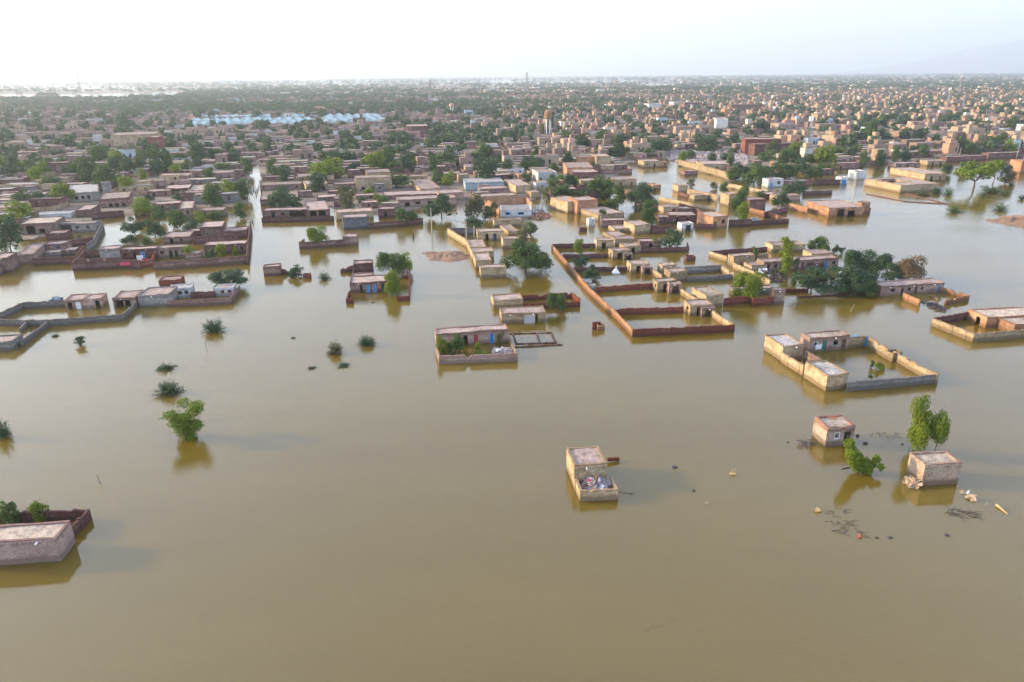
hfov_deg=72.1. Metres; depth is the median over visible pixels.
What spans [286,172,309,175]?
courtyard wall
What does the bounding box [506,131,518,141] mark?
tree
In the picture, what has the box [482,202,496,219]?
tree
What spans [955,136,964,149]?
tree
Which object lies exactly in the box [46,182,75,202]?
tree
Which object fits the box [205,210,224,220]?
tree
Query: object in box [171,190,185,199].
tree
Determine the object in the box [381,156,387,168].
tree
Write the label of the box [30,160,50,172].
tree
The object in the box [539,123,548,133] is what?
tree
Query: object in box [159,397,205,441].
tree
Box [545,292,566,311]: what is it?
tree
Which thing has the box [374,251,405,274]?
tree
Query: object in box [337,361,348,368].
bush
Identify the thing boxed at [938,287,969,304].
courtyard wall
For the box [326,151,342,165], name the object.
tree
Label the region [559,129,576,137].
tree
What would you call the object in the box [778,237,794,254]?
tree
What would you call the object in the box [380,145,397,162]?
tree
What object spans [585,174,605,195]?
tree
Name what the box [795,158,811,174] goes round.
tree
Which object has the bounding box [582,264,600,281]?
tree
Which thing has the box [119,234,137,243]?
tree
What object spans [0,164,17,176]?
tree
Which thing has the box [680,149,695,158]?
tree
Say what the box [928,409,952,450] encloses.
tree
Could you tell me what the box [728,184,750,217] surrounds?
tree
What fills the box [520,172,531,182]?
tree
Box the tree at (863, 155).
[859,150,868,168]
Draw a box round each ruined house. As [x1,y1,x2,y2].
[303,273,311,278]
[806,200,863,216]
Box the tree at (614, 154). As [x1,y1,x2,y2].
[609,147,619,156]
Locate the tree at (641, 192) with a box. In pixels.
[625,181,657,211]
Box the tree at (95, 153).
[88,145,105,161]
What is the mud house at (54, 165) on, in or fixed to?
on the ground
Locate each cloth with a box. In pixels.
[120,262,129,265]
[136,255,142,260]
[815,344,821,349]
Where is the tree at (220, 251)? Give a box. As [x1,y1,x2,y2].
[214,243,225,256]
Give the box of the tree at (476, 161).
[471,157,483,170]
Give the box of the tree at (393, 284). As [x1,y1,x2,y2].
[382,270,404,295]
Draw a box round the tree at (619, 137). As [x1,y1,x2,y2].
[610,133,631,144]
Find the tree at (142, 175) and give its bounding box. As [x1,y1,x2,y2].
[136,168,148,179]
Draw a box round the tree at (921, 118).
[917,115,926,120]
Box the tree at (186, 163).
[179,158,190,168]
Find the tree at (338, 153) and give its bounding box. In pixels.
[330,150,342,158]
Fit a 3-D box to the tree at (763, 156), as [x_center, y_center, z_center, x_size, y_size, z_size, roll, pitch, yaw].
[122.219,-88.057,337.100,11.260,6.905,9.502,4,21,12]
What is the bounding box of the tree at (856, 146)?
[849,143,862,152]
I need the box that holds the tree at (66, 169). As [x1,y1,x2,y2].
[58,165,76,173]
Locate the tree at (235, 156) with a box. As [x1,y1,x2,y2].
[228,151,242,161]
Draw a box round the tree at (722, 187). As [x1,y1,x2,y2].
[718,181,728,191]
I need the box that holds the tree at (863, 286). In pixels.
[842,271,872,294]
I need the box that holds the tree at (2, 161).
[0,155,7,164]
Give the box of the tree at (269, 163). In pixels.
[265,157,275,174]
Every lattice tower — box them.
[428,79,431,103]
[805,116,814,142]
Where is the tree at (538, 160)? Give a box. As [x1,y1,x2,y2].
[533,156,544,166]
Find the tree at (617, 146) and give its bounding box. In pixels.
[609,141,627,156]
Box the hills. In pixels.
[773,39,1023,74]
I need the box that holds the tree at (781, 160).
[771,158,786,165]
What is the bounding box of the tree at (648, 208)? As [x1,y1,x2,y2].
[640,198,658,224]
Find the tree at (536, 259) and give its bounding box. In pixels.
[500,239,554,271]
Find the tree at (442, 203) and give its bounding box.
[422,192,457,217]
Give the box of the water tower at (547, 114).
[544,110,551,133]
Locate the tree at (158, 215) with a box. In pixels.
[149,204,165,222]
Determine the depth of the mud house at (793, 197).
234.14 m
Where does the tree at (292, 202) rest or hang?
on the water
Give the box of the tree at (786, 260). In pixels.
[778,253,794,274]
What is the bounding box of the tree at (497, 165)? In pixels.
[484,157,501,168]
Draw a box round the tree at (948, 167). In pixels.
[940,162,953,174]
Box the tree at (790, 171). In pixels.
[774,162,797,178]
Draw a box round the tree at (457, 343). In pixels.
[447,333,464,354]
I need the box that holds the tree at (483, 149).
[471,142,495,160]
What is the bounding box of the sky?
[0,0,1023,80]
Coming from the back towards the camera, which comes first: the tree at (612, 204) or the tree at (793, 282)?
the tree at (612, 204)
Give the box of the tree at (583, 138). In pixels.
[575,131,592,145]
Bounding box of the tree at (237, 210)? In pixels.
[233,202,245,218]
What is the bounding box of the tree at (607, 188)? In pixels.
[598,177,615,197]
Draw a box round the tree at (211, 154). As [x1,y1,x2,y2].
[204,147,214,158]
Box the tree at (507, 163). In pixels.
[497,158,513,168]
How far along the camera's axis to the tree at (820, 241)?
167.10 m
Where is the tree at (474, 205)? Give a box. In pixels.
[463,192,484,217]
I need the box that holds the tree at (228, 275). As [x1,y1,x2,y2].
[206,268,247,289]
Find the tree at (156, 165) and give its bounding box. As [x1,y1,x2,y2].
[148,159,163,174]
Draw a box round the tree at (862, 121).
[856,113,873,126]
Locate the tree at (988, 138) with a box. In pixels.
[979,135,1002,147]
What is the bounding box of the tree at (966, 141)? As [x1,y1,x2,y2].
[961,139,972,146]
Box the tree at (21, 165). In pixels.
[13,158,34,172]
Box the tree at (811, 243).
[807,239,815,248]
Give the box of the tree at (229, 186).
[221,178,240,196]
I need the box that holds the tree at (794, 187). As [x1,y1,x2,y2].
[781,180,808,194]
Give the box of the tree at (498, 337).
[494,332,504,346]
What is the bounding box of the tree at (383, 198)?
[376,194,389,205]
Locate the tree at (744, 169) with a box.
[733,162,751,175]
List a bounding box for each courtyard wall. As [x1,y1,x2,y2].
[0,253,17,275]
[0,300,65,318]
[0,302,137,325]
[0,508,91,536]
[19,319,29,332]
[19,321,48,346]
[32,201,68,211]
[32,245,83,264]
[71,237,92,246]
[71,260,141,270]
[72,250,99,261]
[76,257,121,261]
[86,221,103,249]
[90,210,124,219]
[113,186,155,195]
[131,171,155,176]
[134,209,178,216]
[141,252,155,267]
[153,182,173,188]
[153,256,246,269]
[167,286,240,306]
[177,179,218,187]
[189,163,214,167]
[190,291,215,297]
[192,234,238,243]
[218,174,237,180]
[230,164,242,168]
[246,220,251,264]
[259,177,298,184]
[261,216,333,222]
[281,269,290,274]
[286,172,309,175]
[299,178,333,183]
[299,239,343,248]
[346,291,353,303]
[369,218,422,228]
[392,171,421,175]
[397,269,409,300]
[422,168,452,174]
[435,345,517,363]
[446,166,456,170]
[447,228,466,246]
[449,227,482,234]
[460,168,472,173]
[485,196,532,214]
[509,151,530,154]
[509,336,516,352]
[511,170,529,176]
[523,292,579,308]
[531,182,573,192]
[551,245,632,335]
[552,243,594,248]
[563,253,608,258]
[565,150,594,153]
[572,184,587,190]
[572,474,617,500]
[573,266,626,271]
[595,282,652,292]
[601,167,631,173]
[615,155,624,160]
[619,306,683,314]
[631,155,660,160]
[632,324,734,336]
[641,242,688,252]
[650,225,671,231]
[652,225,673,233]
[652,268,662,277]
[658,196,715,211]
[677,148,700,149]
[678,159,729,180]
[678,192,688,198]
[679,203,701,213]
[680,289,698,298]
[684,265,719,272]
[687,188,717,201]
[687,274,732,281]
[696,223,713,228]
[709,247,766,254]
[709,251,727,261]
[709,309,734,324]
[720,265,734,279]
[722,182,761,193]
[723,296,774,305]
[728,219,751,226]
[733,262,770,284]
[749,208,788,223]
[751,219,787,225]
[757,253,768,257]
[764,207,787,217]
[781,352,804,375]
[785,288,808,291]
[789,203,807,213]
[802,190,832,195]
[803,350,823,361]
[804,162,831,166]
[813,179,840,184]
[846,374,937,390]
[848,335,889,357]
[853,159,887,164]
[893,351,938,383]
[902,293,920,305]
[910,154,931,157]
[929,153,957,157]
[931,311,967,322]
[931,318,1023,341]
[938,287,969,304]
[974,148,995,152]
[986,147,1022,151]
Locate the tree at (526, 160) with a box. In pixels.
[520,155,531,167]
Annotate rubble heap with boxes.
[965,494,977,501]
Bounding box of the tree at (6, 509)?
[0,500,20,523]
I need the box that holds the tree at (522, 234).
[516,222,528,244]
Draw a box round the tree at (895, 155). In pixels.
[891,145,900,161]
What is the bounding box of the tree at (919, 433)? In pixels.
[906,393,935,451]
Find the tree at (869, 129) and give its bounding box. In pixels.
[864,115,879,139]
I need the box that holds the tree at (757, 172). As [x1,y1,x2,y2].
[741,162,766,184]
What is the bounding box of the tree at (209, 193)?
[201,182,225,206]
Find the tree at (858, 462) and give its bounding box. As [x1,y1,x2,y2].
[843,436,885,475]
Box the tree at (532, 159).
[529,155,535,166]
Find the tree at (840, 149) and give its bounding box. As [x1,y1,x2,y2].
[830,145,848,153]
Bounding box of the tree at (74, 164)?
[68,156,92,176]
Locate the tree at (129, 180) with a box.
[116,176,136,190]
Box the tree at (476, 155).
[471,152,482,162]
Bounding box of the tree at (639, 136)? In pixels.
[630,135,652,143]
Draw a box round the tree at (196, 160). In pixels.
[191,156,203,166]
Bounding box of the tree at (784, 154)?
[777,147,791,162]
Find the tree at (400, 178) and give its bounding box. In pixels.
[386,174,413,186]
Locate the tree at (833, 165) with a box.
[823,162,838,171]
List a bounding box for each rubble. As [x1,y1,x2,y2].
[48,296,63,300]
[492,346,517,353]
[527,210,549,218]
[532,206,543,215]
[580,476,611,489]
[588,474,606,488]
[761,269,786,282]
[901,475,922,488]
[921,301,946,311]
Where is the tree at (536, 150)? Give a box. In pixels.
[529,144,540,161]
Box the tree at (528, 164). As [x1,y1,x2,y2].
[516,161,534,171]
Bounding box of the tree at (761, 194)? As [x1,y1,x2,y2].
[755,190,765,197]
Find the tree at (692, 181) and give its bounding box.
[686,178,695,186]
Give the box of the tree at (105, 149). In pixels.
[95,144,110,158]
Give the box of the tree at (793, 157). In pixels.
[788,150,801,163]
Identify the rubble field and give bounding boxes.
[669,149,748,165]
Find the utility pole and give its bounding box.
[852,170,859,200]
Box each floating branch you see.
[829,520,869,537]
[943,504,981,522]
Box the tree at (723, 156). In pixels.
[719,152,727,159]
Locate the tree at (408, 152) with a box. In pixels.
[398,150,415,161]
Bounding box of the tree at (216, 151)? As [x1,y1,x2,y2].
[214,147,222,153]
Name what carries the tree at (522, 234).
in the water
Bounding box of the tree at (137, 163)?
[132,156,145,167]
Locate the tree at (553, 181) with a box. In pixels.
[540,177,573,195]
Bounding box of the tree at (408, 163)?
[400,154,416,171]
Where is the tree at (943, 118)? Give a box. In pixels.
[938,115,947,123]
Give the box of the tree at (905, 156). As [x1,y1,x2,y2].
[899,148,911,161]
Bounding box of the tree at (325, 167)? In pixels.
[304,156,348,179]
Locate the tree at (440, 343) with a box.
[436,333,448,354]
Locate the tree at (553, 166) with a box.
[547,162,558,171]
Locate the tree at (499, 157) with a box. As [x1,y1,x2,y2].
[493,153,501,161]
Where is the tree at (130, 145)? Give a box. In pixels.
[116,144,137,150]
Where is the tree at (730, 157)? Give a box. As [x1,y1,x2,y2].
[726,153,734,165]
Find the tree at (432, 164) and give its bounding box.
[426,155,437,170]
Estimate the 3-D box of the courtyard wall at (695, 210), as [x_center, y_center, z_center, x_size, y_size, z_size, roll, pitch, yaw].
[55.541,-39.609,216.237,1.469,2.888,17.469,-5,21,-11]
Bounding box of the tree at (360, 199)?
[358,196,366,203]
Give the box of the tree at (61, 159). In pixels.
[55,156,67,161]
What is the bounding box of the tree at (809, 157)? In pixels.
[802,153,814,162]
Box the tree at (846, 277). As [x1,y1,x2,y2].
[823,265,879,293]
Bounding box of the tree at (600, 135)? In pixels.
[595,131,613,141]
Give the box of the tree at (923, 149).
[916,143,930,157]
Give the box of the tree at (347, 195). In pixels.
[335,184,356,208]
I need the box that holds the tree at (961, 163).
[959,161,966,169]
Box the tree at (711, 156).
[707,153,716,160]
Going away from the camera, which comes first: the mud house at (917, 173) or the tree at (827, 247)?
the tree at (827, 247)
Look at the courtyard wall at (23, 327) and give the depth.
120.13 m
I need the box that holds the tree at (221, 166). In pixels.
[212,162,233,169]
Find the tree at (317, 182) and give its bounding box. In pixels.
[304,171,328,191]
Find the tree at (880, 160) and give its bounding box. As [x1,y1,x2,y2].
[874,149,886,166]
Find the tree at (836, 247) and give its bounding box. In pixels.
[832,244,839,252]
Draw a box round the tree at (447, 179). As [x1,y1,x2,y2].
[440,170,454,185]
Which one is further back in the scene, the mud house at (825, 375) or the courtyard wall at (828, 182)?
the courtyard wall at (828, 182)
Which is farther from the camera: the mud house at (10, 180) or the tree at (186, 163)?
the tree at (186, 163)
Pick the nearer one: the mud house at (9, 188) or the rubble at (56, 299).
the rubble at (56, 299)
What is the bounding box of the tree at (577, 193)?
[571,189,585,196]
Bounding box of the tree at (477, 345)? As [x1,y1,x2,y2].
[474,340,481,349]
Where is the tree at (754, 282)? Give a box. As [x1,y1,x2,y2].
[731,269,766,298]
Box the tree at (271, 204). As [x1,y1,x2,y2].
[266,195,279,207]
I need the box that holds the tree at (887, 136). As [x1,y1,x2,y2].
[882,133,894,139]
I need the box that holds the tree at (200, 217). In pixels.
[193,210,207,226]
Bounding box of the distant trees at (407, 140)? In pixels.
[0,72,1023,156]
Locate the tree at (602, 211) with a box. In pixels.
[598,209,606,215]
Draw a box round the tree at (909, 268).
[897,254,927,279]
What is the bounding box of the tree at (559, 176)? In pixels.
[557,173,564,179]
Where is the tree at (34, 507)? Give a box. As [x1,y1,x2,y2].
[26,499,49,521]
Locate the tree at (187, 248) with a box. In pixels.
[181,245,193,259]
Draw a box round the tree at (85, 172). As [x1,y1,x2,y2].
[77,162,95,181]
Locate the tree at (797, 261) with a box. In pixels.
[792,257,799,274]
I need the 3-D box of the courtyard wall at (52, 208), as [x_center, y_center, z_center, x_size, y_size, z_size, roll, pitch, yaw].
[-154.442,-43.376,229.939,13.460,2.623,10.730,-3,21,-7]
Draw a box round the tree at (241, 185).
[234,177,251,199]
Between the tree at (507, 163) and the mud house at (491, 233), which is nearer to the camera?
the mud house at (491, 233)
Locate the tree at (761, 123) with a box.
[741,117,770,134]
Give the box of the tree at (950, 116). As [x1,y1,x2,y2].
[944,113,961,120]
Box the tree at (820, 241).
[813,235,830,248]
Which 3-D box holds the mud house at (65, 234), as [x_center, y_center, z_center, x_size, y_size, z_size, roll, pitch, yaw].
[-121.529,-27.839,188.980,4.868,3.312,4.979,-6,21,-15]
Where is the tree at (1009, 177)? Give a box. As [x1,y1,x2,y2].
[995,162,1016,183]
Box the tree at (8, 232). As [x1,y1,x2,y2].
[0,214,24,250]
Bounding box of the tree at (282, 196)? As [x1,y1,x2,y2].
[268,185,295,206]
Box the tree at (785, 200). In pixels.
[771,192,791,206]
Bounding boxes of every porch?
[622,251,632,259]
[640,264,651,273]
[666,281,681,293]
[698,305,715,316]
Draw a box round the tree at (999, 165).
[989,160,1005,184]
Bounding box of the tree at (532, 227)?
[525,221,538,234]
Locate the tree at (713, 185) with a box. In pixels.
[710,182,717,188]
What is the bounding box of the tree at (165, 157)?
[145,145,177,171]
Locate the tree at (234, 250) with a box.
[232,247,237,255]
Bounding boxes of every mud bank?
[421,251,437,253]
[425,251,469,261]
[986,215,1023,227]
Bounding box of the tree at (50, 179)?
[35,175,62,185]
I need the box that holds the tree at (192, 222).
[181,216,198,230]
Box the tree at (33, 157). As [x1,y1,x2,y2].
[29,151,42,161]
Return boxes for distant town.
[0,81,1023,173]
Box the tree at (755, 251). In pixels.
[751,246,758,259]
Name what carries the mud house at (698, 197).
in the water
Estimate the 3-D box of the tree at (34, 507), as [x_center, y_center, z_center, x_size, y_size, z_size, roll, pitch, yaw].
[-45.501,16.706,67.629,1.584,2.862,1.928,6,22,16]
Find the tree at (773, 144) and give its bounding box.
[764,138,781,155]
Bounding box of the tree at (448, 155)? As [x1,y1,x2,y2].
[435,151,458,168]
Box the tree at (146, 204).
[129,196,151,216]
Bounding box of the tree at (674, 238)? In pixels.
[658,227,683,246]
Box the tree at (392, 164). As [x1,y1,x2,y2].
[386,160,405,173]
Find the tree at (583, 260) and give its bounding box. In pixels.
[570,254,589,266]
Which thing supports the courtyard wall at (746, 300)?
in the water
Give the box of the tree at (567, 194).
[560,188,572,196]
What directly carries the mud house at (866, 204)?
on the water
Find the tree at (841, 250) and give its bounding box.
[839,247,845,253]
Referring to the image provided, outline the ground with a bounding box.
[0,73,1023,239]
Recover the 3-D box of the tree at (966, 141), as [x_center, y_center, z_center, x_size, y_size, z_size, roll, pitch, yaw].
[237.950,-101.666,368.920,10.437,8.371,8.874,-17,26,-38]
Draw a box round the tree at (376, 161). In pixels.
[363,150,385,168]
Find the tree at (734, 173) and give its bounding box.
[725,166,741,180]
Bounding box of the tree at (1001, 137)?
[995,132,1009,143]
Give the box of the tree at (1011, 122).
[1004,118,1018,127]
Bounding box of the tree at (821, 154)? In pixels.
[812,143,838,164]
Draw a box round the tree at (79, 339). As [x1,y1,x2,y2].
[73,336,84,345]
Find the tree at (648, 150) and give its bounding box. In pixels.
[643,147,656,156]
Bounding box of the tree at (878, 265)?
[861,251,893,279]
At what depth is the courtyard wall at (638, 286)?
138.81 m
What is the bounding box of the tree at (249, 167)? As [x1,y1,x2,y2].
[240,157,253,173]
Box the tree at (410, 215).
[394,206,419,225]
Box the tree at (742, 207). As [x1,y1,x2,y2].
[736,201,751,218]
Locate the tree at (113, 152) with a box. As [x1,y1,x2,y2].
[106,149,124,169]
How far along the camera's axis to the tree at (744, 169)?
284.05 m
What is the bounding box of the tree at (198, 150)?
[189,141,205,158]
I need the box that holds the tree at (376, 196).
[373,193,381,199]
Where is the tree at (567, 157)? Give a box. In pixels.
[562,150,573,161]
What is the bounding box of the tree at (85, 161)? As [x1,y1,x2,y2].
[75,157,99,177]
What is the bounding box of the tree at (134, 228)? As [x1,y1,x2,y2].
[120,216,146,233]
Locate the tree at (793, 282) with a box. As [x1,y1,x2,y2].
[790,277,795,285]
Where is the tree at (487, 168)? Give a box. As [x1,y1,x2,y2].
[474,156,496,178]
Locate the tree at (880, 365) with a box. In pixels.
[874,362,885,370]
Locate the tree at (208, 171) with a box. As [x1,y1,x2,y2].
[200,167,214,176]
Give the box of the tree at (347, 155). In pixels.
[339,146,356,160]
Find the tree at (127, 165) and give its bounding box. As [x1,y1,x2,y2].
[120,155,137,171]
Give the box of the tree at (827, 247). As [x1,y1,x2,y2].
[822,245,830,250]
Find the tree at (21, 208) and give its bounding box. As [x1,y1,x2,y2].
[3,199,37,223]
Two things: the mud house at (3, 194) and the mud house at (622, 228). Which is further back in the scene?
the mud house at (3, 194)
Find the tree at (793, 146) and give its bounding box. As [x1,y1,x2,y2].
[788,141,802,153]
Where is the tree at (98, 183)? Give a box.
[91,180,102,191]
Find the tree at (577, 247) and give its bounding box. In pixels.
[573,239,583,253]
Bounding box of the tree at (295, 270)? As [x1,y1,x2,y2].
[286,264,303,277]
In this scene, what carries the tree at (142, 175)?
on the ground
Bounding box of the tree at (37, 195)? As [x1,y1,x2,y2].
[27,190,46,204]
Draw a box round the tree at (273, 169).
[267,166,278,174]
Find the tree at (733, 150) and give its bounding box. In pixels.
[727,147,738,152]
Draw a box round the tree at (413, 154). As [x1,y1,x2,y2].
[406,153,418,164]
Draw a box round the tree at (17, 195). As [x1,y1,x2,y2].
[9,188,31,200]
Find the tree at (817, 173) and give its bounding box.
[805,163,824,178]
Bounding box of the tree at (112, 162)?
[105,155,123,171]
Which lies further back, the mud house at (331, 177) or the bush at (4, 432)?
the mud house at (331, 177)
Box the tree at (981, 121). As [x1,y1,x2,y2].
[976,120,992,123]
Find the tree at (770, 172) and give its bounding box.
[761,162,782,178]
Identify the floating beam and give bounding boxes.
[607,457,619,460]
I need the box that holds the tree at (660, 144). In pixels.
[649,136,674,150]
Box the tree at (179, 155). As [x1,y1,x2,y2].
[172,147,188,159]
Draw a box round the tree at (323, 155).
[317,150,327,160]
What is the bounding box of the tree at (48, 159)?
[40,158,52,164]
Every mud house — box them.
[0,177,27,184]
[0,186,20,191]
[0,190,20,193]
[0,192,48,196]
[0,197,22,200]
[0,203,31,210]
[0,210,39,223]
[0,252,19,272]
[0,334,22,350]
[0,520,75,565]
[2,182,40,188]
[13,215,35,223]
[15,172,27,175]
[17,242,45,263]
[20,185,38,190]
[20,196,69,207]
[20,216,64,234]
[21,175,46,180]
[39,211,75,217]
[40,182,59,189]
[41,171,57,175]
[44,240,72,250]
[45,176,73,181]
[45,229,71,240]
[45,248,63,256]
[46,161,72,173]
[57,173,80,178]
[58,220,100,231]
[60,182,87,187]
[62,246,80,255]
[64,293,89,309]
[69,183,99,202]
[75,204,100,217]
[83,292,108,308]
[92,134,101,144]
[96,171,131,179]
[99,191,132,207]
[99,245,122,257]
[101,181,112,192]
[110,131,159,144]
[112,180,137,188]
[112,289,143,307]
[118,183,152,190]
[119,245,161,259]
[133,179,169,184]
[137,286,178,306]
[147,136,164,148]
[147,188,172,196]
[151,179,166,185]
[154,200,181,209]
[156,244,188,257]
[158,275,184,286]
[159,173,192,179]
[163,230,195,244]
[164,184,192,193]
[169,169,204,172]
[170,282,194,297]
[176,190,222,200]
[177,179,190,183]
[179,175,190,178]
[179,200,195,216]
[185,250,203,259]
[187,177,217,182]
[187,184,203,190]
[188,228,200,235]
[189,170,203,175]
[193,192,213,204]
[199,206,227,216]
[200,220,226,235]
[203,239,249,253]
[209,181,226,189]
[212,170,234,177]
[214,283,235,295]
[219,169,244,175]
[220,178,235,182]
[220,191,239,202]
[223,226,248,237]
[260,181,302,191]
[260,195,273,205]
[262,175,294,180]
[262,206,308,217]
[263,263,281,275]
[289,165,312,171]
[297,173,314,180]
[298,189,312,197]
[303,180,327,190]
[305,200,329,215]
[317,194,338,200]
[323,174,334,181]
[328,189,351,195]
[333,182,355,190]
[333,196,351,206]
[335,207,373,220]
[342,213,368,229]
[343,233,357,245]
[347,168,360,177]
[349,275,386,292]
[352,272,373,275]
[353,259,373,272]
[354,174,391,190]
[354,193,374,199]
[355,166,378,173]
[361,200,377,207]
[365,169,390,174]
[374,182,385,191]
[378,129,404,131]
[378,206,395,217]
[381,201,399,210]
[383,189,436,198]
[394,165,423,172]
[396,194,456,206]
[402,268,408,278]
[406,124,427,137]
[409,174,427,178]
[410,179,440,190]
[420,166,430,171]
[425,164,446,171]
[435,324,507,345]
[436,189,463,200]
[443,171,459,179]
[457,173,468,182]
[463,177,503,190]
[466,239,485,253]
[470,247,493,260]
[472,190,489,193]
[472,192,515,204]
[473,252,491,268]
[476,228,503,240]
[478,185,507,192]
[479,263,506,277]
[491,173,512,179]
[491,293,522,307]
[493,218,521,226]
[494,169,508,172]
[497,167,523,172]
[499,305,545,323]
[500,204,531,217]
[500,224,518,235]
[501,235,530,248]
[504,179,530,193]
[516,173,529,178]
[526,189,539,198]
[528,165,562,171]
[532,168,556,180]
[533,181,548,189]
[537,179,563,185]
[547,187,559,198]
[550,196,572,212]
[563,162,592,177]
[566,446,607,483]
[569,168,598,178]
[569,196,597,214]
[576,155,593,163]
[578,178,595,184]
[579,227,586,231]
[580,206,623,220]
[586,217,594,226]
[588,189,610,197]
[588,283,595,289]
[591,153,610,164]
[593,165,600,173]
[594,237,613,248]
[597,163,626,169]
[597,323,604,329]
[600,165,613,173]
[601,217,627,226]
[602,231,625,237]
[608,225,628,232]
[608,247,629,258]
[609,176,635,186]
[611,235,635,245]
[619,242,640,252]
[624,219,650,233]
[627,259,649,272]
[635,202,657,210]
[637,238,660,247]
[638,159,659,167]
[644,103,660,107]
[648,183,660,189]
[652,277,677,291]
[656,214,676,223]
[657,262,676,272]
[658,204,678,213]
[660,161,667,166]
[664,267,687,281]
[665,211,696,222]
[669,101,686,106]
[672,183,687,192]
[672,206,692,210]
[677,221,693,230]
[680,102,701,108]
[680,169,697,175]
[683,299,713,315]
[684,255,695,260]
[689,193,713,200]
[692,286,723,306]
[696,160,729,169]
[696,211,727,227]
[713,117,727,127]
[720,191,736,205]
[721,109,730,116]
[727,104,761,110]
[727,252,755,266]
[729,284,772,294]
[741,138,781,153]
[743,261,763,271]
[747,197,765,210]
[748,141,799,155]
[757,255,838,270]
[762,177,783,187]
[763,191,774,198]
[764,333,803,360]
[765,240,805,251]
[769,193,800,200]
[769,287,785,303]
[783,178,810,185]
[800,329,849,351]
[802,249,833,255]
[803,360,849,390]
[807,262,824,269]
[809,168,834,174]
[811,113,823,119]
[812,414,855,446]
[831,161,862,169]
[836,176,847,183]
[848,169,865,179]
[856,201,870,213]
[864,177,939,192]
[875,278,944,295]
[888,161,919,167]
[890,167,946,180]
[906,450,962,485]
[920,159,945,165]
[940,154,986,161]
[967,307,1023,327]
[982,151,1023,158]
[996,316,1023,330]
[1009,159,1023,172]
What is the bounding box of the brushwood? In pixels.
[798,436,818,445]
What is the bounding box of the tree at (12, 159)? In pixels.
[3,154,19,167]
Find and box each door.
[75,302,81,308]
[474,335,477,343]
[489,333,493,342]
[821,340,826,350]
[841,339,845,348]
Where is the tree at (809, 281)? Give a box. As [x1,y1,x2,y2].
[790,266,832,294]
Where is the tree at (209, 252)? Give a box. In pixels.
[202,248,214,257]
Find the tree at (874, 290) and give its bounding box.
[857,281,879,296]
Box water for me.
[0,73,1023,681]
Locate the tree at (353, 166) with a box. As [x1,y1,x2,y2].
[347,163,359,169]
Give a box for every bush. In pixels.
[0,418,13,438]
[139,235,153,244]
[149,379,184,398]
[153,362,177,371]
[200,318,226,334]
[317,271,329,279]
[326,341,346,354]
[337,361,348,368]
[356,334,376,347]
[472,349,486,353]
[913,188,932,195]
[930,187,945,193]
[943,186,954,194]
[946,203,963,212]
[977,184,1003,193]
[990,203,1008,211]
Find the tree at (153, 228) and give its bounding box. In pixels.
[143,217,167,237]
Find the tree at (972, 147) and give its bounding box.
[961,141,987,154]
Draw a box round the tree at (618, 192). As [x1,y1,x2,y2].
[611,184,625,208]
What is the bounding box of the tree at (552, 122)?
[547,110,554,127]
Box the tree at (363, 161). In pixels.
[360,158,366,164]
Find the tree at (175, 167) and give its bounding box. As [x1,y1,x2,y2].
[168,162,183,172]
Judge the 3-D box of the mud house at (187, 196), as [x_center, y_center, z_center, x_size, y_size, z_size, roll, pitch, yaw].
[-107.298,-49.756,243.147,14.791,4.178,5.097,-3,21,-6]
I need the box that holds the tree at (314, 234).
[306,225,328,243]
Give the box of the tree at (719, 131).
[710,128,723,138]
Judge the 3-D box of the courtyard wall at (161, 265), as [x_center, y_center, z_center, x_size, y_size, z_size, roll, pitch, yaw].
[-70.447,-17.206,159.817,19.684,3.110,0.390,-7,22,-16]
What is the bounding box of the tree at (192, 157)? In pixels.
[186,145,202,158]
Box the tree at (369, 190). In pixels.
[362,187,375,192]
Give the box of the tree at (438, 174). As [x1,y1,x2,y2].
[431,168,444,184]
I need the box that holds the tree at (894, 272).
[879,261,906,280]
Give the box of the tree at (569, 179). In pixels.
[564,172,576,184]
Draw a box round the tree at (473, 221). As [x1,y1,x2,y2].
[465,216,483,227]
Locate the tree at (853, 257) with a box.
[843,248,876,271]
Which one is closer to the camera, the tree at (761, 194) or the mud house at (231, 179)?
the tree at (761, 194)
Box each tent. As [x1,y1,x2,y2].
[260,114,270,118]
[320,115,332,119]
[336,117,347,121]
[612,266,619,273]
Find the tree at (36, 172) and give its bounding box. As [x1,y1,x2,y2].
[25,166,43,179]
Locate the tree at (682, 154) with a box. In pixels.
[677,151,685,161]
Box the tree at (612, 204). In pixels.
[602,198,619,209]
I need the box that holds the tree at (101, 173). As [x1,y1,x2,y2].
[90,163,122,186]
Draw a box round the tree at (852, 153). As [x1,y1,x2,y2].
[843,147,857,155]
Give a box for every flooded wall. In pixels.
[509,332,556,343]
[515,344,562,347]
[798,293,851,297]
[867,193,947,203]
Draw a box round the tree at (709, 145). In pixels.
[693,135,723,151]
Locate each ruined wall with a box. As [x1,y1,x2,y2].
[340,265,353,272]
[592,321,600,329]
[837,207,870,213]
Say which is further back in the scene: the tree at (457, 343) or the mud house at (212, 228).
the mud house at (212, 228)
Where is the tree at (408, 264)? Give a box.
[398,250,412,270]
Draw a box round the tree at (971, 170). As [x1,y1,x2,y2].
[952,159,995,188]
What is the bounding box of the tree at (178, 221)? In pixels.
[165,209,187,229]
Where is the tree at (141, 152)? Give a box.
[134,149,148,157]
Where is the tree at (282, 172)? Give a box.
[276,164,291,181]
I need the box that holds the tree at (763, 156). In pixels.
[755,150,777,160]
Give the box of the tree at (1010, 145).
[1003,138,1019,150]
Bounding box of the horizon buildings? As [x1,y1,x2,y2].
[0,75,1023,93]
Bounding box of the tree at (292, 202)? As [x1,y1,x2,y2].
[285,197,303,206]
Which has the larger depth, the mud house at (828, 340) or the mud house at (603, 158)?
the mud house at (603, 158)
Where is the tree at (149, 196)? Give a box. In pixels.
[144,194,154,199]

